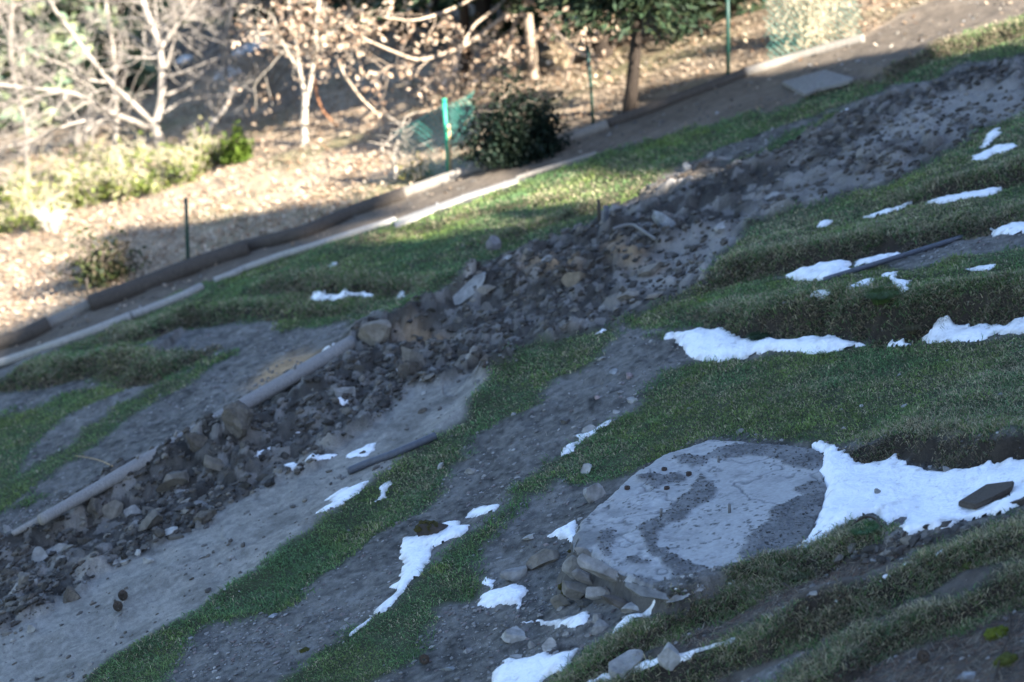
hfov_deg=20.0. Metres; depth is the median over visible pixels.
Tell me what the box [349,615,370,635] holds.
snow patch
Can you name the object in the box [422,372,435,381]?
rock
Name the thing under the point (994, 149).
snow patch
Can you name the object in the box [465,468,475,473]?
rock
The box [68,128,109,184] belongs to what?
shrub
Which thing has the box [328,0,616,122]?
oak
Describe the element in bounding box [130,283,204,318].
kerb pole
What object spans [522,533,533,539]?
rock
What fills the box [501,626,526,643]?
rock
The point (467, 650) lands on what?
rock
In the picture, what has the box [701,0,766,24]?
fir tree
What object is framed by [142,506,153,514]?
broken stone
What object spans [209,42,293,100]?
bare bush
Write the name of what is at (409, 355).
rock
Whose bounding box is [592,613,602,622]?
rock
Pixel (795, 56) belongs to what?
edging timber
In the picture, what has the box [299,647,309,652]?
moss cushion
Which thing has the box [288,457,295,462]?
broken stone
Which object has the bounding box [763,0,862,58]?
fence mesh
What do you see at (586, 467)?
rock
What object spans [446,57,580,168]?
juniper bush
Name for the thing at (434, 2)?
fir tree
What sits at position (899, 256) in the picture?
pipe
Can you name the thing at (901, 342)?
snow patch
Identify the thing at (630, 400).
rock
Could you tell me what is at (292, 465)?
snow patch
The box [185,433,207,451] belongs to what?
rock
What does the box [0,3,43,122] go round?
evergreen
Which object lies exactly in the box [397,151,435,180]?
bare bush
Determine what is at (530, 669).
snow patch
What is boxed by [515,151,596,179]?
kerb pole
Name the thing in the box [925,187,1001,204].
snow patch
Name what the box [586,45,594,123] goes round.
fence post
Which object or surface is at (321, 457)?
snow patch
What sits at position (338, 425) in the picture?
broken stone
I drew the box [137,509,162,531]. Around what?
rock
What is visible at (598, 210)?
wooden stake
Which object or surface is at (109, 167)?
shrub
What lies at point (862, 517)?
twig
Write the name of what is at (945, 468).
rock
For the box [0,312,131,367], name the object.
kerb pole
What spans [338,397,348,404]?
snow patch
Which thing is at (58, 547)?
rock
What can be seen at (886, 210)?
snow patch
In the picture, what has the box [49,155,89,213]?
shrub
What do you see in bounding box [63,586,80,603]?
rock
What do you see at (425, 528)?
mossy rock
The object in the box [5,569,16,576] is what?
broken stone
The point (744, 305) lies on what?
overhanging grass
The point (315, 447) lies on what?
earth clod
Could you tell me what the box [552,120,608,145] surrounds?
edging timber
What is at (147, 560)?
rock
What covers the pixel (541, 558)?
rock
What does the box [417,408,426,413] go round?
rock
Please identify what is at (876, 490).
rock
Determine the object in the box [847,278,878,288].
snow patch
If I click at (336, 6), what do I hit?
fir tree
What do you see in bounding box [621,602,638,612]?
rock
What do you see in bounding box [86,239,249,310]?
edging timber
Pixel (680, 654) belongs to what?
snow patch
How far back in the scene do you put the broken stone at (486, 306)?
33.52 m
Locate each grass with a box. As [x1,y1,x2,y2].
[0,14,1023,681]
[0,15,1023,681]
[0,17,1023,681]
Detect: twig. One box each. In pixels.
[77,456,112,466]
[850,516,882,526]
[994,613,1011,679]
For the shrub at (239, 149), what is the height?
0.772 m
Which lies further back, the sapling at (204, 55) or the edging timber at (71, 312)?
the sapling at (204, 55)
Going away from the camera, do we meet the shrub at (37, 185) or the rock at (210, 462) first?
the rock at (210, 462)
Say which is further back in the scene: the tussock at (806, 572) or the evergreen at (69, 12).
the evergreen at (69, 12)
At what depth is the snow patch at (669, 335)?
30.65 m
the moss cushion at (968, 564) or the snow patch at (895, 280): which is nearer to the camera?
the moss cushion at (968, 564)
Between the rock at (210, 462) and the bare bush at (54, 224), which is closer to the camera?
the rock at (210, 462)
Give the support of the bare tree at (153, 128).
on the woodland floor
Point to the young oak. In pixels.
(299, 25)
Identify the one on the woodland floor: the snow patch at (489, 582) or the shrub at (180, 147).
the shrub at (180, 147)
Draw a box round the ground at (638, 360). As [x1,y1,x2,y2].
[0,14,1023,681]
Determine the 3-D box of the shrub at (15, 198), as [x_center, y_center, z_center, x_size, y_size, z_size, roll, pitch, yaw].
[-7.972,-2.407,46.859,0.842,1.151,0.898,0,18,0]
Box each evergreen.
[0,0,99,127]
[0,0,181,135]
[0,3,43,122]
[25,0,192,125]
[574,0,775,37]
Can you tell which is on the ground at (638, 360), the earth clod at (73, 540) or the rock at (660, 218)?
the earth clod at (73, 540)
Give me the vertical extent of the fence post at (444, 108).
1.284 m
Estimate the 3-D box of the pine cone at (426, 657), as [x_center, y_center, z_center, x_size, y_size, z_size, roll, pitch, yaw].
[-0.746,2.707,24.673,0.087,0.089,0.100,0,18,0]
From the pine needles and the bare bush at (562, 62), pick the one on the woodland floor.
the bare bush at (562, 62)
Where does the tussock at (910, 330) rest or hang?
on the ground at (638, 360)
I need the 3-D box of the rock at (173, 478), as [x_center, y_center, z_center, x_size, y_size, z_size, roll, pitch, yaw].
[-3.628,1.506,31.063,0.346,0.286,0.349,0,18,0]
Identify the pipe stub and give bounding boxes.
[603,205,608,222]
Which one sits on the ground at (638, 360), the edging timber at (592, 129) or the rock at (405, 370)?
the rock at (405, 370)
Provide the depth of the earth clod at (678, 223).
34.14 m
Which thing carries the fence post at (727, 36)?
on the woodland floor
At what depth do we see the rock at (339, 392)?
31.98 m
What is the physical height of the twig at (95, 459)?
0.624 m
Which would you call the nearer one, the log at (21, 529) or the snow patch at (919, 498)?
the snow patch at (919, 498)
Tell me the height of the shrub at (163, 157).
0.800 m
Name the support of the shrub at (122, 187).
on the woodland floor
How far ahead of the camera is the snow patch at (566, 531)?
26.36 m
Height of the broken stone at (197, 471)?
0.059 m
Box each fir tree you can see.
[206,0,355,40]
[207,0,370,44]
[252,0,308,29]
[265,0,395,34]
[318,0,447,42]
[396,1,474,53]
[412,0,550,39]
[455,1,570,48]
[469,0,522,30]
[569,0,664,17]
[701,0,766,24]
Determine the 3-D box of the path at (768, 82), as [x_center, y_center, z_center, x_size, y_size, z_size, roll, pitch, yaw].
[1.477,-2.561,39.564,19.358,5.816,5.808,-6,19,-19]
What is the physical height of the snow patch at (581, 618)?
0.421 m
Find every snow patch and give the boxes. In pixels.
[175,55,191,64]
[213,66,241,79]
[233,34,268,56]
[252,447,269,457]
[284,462,296,470]
[305,453,336,460]
[311,288,372,300]
[316,480,368,512]
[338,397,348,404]
[346,443,375,457]
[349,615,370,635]
[373,520,469,613]
[374,481,391,501]
[465,504,499,517]
[477,584,527,608]
[482,576,495,589]
[492,648,578,681]
[522,611,589,628]
[547,520,577,542]
[561,420,610,454]
[587,637,736,681]
[612,588,676,633]
[664,332,674,339]
[674,327,865,362]
[786,260,851,280]
[797,440,1023,547]
[810,289,829,300]
[817,220,832,227]
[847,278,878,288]
[854,252,899,266]
[863,201,911,217]
[881,271,911,291]
[887,338,912,346]
[922,315,1023,343]
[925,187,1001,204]
[966,264,994,270]
[972,143,1016,160]
[979,127,1001,147]
[990,221,1023,236]
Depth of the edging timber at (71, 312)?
39.37 m
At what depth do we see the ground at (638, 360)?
30.01 m
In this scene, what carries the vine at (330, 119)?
on the woodland floor
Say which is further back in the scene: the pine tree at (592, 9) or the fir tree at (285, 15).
the fir tree at (285, 15)
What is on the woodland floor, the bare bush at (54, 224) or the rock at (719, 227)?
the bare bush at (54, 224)
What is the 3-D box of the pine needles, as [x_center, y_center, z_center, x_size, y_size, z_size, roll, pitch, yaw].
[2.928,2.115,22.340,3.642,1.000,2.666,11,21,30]
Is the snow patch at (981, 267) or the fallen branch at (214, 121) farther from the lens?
the fallen branch at (214, 121)
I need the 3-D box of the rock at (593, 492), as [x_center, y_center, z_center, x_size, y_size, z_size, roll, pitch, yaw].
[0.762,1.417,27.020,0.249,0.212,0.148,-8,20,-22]
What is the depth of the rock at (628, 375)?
29.92 m
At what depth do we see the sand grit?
30.52 m
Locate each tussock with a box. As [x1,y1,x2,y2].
[739,330,771,340]
[785,566,815,582]
[847,520,879,536]
[865,284,906,304]
[902,324,923,334]
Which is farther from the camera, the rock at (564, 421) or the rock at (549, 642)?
the rock at (564, 421)
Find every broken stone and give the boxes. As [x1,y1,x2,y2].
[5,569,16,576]
[92,517,101,525]
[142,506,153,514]
[162,524,170,528]
[168,532,183,539]
[174,502,189,511]
[194,468,201,473]
[194,500,207,506]
[197,495,207,500]
[237,477,246,482]
[240,442,245,448]
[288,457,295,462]
[335,422,341,428]
[478,302,492,312]
[504,318,511,323]
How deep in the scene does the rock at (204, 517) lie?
29.85 m
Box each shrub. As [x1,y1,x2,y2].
[0,147,51,208]
[0,157,39,222]
[0,173,23,198]
[0,196,27,236]
[3,176,71,232]
[36,143,87,197]
[37,177,71,216]
[48,223,151,290]
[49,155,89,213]
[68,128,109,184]
[72,159,108,207]
[87,144,127,196]
[89,133,134,174]
[92,143,153,202]
[109,127,159,189]
[122,165,177,198]
[138,138,180,178]
[163,139,211,186]
[163,144,189,167]
[181,116,220,174]
[207,133,226,165]
[218,120,254,165]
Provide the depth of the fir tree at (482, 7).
48.64 m
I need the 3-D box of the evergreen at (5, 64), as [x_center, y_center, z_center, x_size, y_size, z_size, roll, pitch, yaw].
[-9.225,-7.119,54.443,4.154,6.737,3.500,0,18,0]
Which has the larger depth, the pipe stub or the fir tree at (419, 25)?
the fir tree at (419, 25)
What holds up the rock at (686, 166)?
on the ground at (638, 360)
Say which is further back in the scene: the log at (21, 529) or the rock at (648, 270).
the rock at (648, 270)
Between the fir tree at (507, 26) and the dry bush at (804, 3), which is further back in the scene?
the fir tree at (507, 26)
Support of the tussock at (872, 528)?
on the ground at (638, 360)
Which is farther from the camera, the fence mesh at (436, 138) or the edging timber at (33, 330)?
the fence mesh at (436, 138)
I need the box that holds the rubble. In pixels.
[0,58,1023,636]
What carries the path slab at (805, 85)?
on the path at (768, 82)
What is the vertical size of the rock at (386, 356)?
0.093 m
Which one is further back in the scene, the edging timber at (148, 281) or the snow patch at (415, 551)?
the edging timber at (148, 281)
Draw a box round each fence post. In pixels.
[184,197,189,258]
[441,98,448,171]
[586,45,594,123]
[726,0,729,73]
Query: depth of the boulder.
25.05 m
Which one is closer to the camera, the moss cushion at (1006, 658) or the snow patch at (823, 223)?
the moss cushion at (1006, 658)
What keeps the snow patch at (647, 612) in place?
on the ground at (638, 360)
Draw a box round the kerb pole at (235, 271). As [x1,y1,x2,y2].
[213,265,243,281]
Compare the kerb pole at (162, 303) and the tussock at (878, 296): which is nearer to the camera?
the tussock at (878, 296)
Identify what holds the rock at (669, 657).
on the ground at (638, 360)
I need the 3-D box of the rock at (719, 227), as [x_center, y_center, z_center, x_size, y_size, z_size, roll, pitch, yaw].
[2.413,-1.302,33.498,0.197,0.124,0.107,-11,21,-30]
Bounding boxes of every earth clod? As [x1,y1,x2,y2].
[54,516,64,521]
[68,537,76,543]
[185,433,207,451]
[310,444,318,450]
[352,364,365,372]
[426,306,435,311]
[457,348,466,356]
[602,248,609,253]
[675,220,681,227]
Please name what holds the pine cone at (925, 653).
on the ground at (638, 360)
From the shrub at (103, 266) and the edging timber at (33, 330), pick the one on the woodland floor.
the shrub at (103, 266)
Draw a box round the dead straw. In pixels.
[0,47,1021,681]
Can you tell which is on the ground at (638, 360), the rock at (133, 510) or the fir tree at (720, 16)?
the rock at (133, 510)
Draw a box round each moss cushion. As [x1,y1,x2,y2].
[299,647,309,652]
[961,561,972,570]
[983,625,1009,640]
[991,651,1018,667]
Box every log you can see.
[11,517,38,535]
[37,336,356,524]
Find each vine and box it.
[314,77,337,126]
[335,56,383,130]
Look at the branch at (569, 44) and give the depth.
42.26 m
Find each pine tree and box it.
[347,0,543,92]
[525,0,716,112]
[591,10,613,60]
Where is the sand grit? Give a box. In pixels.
[2,2,1023,681]
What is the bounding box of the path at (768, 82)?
[0,0,1023,357]
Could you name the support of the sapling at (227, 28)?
on the woodland floor
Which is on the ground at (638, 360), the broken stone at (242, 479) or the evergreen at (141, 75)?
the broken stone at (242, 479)
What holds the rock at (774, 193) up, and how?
on the ground at (638, 360)
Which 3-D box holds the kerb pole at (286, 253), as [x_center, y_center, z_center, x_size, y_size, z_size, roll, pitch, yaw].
[-2.567,-1.266,38.641,2.071,0.758,0.285,0,18,0]
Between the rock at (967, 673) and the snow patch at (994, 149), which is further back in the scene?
the snow patch at (994, 149)
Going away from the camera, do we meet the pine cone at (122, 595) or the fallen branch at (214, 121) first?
the pine cone at (122, 595)
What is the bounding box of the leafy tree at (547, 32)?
[520,4,632,82]
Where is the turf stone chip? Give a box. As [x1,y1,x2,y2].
[43,68,1022,677]
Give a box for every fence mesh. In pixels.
[393,91,473,177]
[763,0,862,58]
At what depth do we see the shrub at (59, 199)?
46.15 m
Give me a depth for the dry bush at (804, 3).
40.82 m
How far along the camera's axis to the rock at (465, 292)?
34.00 m
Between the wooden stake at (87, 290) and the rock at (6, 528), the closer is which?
the rock at (6, 528)
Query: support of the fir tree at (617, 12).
on the woodland floor
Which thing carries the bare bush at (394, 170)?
on the woodland floor
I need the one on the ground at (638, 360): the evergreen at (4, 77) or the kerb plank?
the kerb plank
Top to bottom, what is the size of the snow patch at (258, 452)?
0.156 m
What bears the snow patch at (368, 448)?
on the sand track
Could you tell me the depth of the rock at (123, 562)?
29.42 m
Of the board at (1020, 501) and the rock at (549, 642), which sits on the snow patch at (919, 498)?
the board at (1020, 501)
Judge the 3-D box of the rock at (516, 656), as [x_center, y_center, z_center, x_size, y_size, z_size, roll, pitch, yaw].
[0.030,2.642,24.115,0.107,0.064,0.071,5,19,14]
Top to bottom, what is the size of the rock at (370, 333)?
0.340 m
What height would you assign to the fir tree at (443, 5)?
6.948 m
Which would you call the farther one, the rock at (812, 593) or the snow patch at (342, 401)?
the snow patch at (342, 401)
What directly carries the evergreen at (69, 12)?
on the woodland floor
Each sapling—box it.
[0,0,79,165]
[59,0,180,146]
[170,0,261,109]
[178,0,251,109]
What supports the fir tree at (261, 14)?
on the woodland floor
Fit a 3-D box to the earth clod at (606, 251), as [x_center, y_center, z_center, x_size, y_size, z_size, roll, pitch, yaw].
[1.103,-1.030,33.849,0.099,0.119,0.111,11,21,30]
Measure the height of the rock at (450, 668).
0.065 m
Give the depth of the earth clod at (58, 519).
30.66 m
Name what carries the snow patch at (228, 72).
on the woodland floor
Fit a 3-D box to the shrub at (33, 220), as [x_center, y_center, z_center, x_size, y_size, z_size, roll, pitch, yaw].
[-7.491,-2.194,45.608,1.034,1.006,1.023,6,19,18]
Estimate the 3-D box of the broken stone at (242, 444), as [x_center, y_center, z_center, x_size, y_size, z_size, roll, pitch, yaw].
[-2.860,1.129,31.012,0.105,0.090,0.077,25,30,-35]
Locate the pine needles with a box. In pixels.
[652,515,1023,681]
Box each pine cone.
[113,601,122,611]
[118,589,127,600]
[419,654,428,663]
[917,650,928,661]
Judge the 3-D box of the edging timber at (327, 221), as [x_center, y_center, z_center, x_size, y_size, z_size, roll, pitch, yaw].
[-2.552,-1.614,39.734,2.271,0.903,0.532,-2,18,-6]
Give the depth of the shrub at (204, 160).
45.51 m
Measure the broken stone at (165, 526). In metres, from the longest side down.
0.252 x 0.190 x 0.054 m
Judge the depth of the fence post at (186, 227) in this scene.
40.20 m
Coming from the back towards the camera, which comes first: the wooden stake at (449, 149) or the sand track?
the wooden stake at (449, 149)
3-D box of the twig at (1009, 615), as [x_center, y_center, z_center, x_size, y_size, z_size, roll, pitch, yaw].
[3.652,2.254,21.495,0.056,0.060,1.128,4,19,14]
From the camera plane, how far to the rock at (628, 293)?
32.32 m
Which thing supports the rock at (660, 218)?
on the rubble
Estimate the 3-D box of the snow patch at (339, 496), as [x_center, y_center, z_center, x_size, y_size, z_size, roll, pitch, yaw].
[-1.713,1.604,29.016,0.469,0.248,0.717,4,18,12]
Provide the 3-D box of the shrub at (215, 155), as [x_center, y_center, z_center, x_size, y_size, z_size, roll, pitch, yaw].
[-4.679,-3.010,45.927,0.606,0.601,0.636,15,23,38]
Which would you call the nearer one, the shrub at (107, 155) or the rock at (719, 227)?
the rock at (719, 227)
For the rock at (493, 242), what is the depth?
35.82 m
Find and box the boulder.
[550,440,826,618]
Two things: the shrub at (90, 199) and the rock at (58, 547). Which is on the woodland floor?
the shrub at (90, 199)
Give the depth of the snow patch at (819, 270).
30.77 m
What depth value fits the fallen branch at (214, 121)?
47.26 m
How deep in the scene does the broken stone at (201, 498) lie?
30.50 m
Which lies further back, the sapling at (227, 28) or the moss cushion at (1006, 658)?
the sapling at (227, 28)
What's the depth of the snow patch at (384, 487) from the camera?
28.97 m
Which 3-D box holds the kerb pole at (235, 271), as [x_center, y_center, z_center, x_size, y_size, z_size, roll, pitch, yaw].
[-3.761,-0.876,38.700,0.481,0.192,0.164,-11,21,-31]
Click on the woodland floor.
(256, 186)
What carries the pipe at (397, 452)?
on the sand track
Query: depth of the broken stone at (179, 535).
29.67 m
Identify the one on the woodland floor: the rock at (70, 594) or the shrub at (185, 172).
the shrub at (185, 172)
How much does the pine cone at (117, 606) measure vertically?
0.116 m
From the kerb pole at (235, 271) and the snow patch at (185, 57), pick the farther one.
the snow patch at (185, 57)
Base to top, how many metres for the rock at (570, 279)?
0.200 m
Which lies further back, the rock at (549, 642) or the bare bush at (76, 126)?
the bare bush at (76, 126)
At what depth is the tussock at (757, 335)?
29.61 m
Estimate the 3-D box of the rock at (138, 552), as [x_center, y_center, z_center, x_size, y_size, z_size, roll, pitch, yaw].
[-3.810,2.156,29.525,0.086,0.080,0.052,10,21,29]
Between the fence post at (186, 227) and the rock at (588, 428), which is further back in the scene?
the fence post at (186, 227)
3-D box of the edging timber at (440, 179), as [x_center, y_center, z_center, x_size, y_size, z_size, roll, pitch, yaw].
[-0.625,-2.317,39.895,1.815,0.719,0.194,-1,18,-4]
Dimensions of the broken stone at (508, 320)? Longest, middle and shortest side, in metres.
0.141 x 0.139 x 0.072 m
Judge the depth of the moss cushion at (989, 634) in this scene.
21.73 m
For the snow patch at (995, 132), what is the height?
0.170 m
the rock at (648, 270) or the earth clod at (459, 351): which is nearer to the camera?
the earth clod at (459, 351)
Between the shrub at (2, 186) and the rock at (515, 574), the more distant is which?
the shrub at (2, 186)
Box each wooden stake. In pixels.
[85,278,88,294]
[447,124,451,170]
[596,199,600,220]
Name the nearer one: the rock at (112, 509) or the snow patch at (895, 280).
the snow patch at (895, 280)
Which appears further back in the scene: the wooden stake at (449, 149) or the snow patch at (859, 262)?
the wooden stake at (449, 149)
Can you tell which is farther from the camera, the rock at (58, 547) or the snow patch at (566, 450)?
the rock at (58, 547)
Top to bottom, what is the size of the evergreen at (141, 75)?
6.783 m
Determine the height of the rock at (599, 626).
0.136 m
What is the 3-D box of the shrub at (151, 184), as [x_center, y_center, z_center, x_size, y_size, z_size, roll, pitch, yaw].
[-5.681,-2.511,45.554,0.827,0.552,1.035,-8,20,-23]
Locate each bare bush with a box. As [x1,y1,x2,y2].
[25,197,73,231]
[31,84,110,144]
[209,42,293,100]
[368,111,432,180]
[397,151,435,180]
[540,35,579,72]
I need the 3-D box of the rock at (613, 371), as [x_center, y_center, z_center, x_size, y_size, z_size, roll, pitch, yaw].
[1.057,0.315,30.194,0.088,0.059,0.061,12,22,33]
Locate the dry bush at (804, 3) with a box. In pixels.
[740,0,884,49]
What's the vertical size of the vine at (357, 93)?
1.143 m
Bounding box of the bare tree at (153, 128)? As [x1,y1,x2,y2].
[0,0,330,213]
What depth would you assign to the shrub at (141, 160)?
46.36 m
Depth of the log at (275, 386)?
32.35 m
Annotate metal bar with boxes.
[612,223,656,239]
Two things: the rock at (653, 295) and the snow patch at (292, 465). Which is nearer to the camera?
the snow patch at (292, 465)
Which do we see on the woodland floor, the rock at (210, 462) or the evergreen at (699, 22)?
the evergreen at (699, 22)
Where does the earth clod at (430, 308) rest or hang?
on the ground at (638, 360)
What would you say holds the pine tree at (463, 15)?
on the woodland floor
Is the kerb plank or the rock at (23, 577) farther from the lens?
the kerb plank
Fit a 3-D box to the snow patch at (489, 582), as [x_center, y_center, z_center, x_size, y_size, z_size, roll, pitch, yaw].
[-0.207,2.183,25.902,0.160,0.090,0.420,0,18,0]
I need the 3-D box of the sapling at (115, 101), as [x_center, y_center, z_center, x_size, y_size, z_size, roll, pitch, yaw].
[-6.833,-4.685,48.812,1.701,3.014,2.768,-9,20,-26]
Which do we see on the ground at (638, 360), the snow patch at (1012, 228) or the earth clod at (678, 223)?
the snow patch at (1012, 228)
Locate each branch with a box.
[180,49,253,151]
[560,33,598,64]
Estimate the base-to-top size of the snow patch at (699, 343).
0.617 m
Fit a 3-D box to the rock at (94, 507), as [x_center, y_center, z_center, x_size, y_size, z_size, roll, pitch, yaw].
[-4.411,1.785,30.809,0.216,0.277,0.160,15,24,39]
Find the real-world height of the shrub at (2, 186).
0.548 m
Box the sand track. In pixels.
[0,368,495,681]
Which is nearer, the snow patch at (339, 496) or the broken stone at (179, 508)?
the snow patch at (339, 496)
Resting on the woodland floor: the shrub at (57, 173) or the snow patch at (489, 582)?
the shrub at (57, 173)
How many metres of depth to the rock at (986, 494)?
23.60 m
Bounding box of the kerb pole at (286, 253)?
[243,216,395,270]
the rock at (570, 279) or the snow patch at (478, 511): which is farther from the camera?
the rock at (570, 279)
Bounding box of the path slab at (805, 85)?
[782,70,853,96]
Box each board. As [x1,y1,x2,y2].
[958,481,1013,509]
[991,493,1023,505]
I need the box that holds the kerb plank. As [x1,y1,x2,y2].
[394,178,518,227]
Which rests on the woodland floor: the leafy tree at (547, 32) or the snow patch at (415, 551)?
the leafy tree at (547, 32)
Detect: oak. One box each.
[223,0,411,144]
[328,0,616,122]
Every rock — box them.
[3,525,10,532]
[18,572,29,585]
[27,623,36,632]
[31,546,47,562]
[45,543,67,554]
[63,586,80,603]
[87,497,102,519]
[102,500,122,518]
[120,560,128,564]
[123,504,141,516]
[134,549,140,555]
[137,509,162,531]
[143,558,153,563]
[156,471,188,492]
[165,526,177,535]
[193,509,216,524]
[204,455,223,470]
[221,400,253,440]
[334,387,355,397]
[358,319,390,345]
[383,354,393,359]
[397,362,421,379]
[401,346,424,366]
[413,520,447,536]
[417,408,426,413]
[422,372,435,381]
[440,666,454,670]
[453,272,485,304]
[463,648,472,653]
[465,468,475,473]
[477,284,496,295]
[486,235,500,250]
[500,565,526,581]
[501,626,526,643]
[509,654,521,658]
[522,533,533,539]
[526,549,559,569]
[528,641,535,648]
[541,637,556,651]
[561,272,585,286]
[561,419,569,423]
[580,463,591,473]
[581,424,596,432]
[583,483,605,503]
[591,618,608,634]
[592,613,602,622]
[608,649,643,680]
[609,368,617,373]
[617,289,638,299]
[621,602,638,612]
[626,372,632,378]
[627,397,637,403]
[637,262,663,276]
[645,291,662,299]
[651,210,675,226]
[657,642,680,670]
[682,162,691,171]
[714,222,724,233]
[764,191,778,199]
[809,591,816,595]
[874,488,880,493]
[943,466,949,471]
[954,671,974,679]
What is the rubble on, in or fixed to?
on the ground at (638, 360)
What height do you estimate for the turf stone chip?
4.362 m
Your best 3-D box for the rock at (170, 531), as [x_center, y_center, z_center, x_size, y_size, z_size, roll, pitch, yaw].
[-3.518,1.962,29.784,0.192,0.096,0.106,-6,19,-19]
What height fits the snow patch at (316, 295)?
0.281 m
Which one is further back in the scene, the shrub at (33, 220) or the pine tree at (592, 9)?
the shrub at (33, 220)
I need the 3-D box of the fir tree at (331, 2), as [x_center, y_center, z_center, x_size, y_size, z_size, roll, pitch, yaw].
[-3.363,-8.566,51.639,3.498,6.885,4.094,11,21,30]
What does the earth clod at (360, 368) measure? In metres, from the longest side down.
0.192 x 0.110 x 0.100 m
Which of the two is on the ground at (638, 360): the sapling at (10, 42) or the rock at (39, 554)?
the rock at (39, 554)
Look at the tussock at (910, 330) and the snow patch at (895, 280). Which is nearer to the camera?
the tussock at (910, 330)
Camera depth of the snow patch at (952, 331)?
27.96 m
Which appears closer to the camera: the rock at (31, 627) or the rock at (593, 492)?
the rock at (593, 492)
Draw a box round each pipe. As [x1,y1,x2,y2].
[347,432,437,474]
[823,235,962,280]
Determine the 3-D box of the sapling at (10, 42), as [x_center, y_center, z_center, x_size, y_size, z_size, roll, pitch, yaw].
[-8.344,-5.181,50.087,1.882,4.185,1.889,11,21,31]
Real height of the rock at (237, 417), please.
0.552 m
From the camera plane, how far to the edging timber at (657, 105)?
40.13 m
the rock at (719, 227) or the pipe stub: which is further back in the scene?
the pipe stub
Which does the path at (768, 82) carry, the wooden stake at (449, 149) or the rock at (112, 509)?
the wooden stake at (449, 149)
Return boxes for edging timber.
[0,316,51,348]
[47,300,90,327]
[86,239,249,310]
[245,187,405,250]
[403,156,523,196]
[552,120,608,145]
[605,69,746,126]
[744,34,865,75]
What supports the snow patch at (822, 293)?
on the ground at (638, 360)
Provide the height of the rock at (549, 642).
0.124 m
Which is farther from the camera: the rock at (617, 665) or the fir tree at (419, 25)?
the fir tree at (419, 25)
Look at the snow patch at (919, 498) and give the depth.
24.38 m
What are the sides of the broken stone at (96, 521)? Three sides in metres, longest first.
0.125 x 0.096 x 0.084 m
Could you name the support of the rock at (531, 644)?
on the ground at (638, 360)
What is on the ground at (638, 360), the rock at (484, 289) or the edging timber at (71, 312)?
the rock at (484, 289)
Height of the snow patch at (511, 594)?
0.243 m
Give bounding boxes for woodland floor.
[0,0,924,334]
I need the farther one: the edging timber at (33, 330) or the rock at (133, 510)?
the edging timber at (33, 330)
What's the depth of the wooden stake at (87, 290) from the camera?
40.20 m
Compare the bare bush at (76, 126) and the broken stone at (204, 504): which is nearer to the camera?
the broken stone at (204, 504)

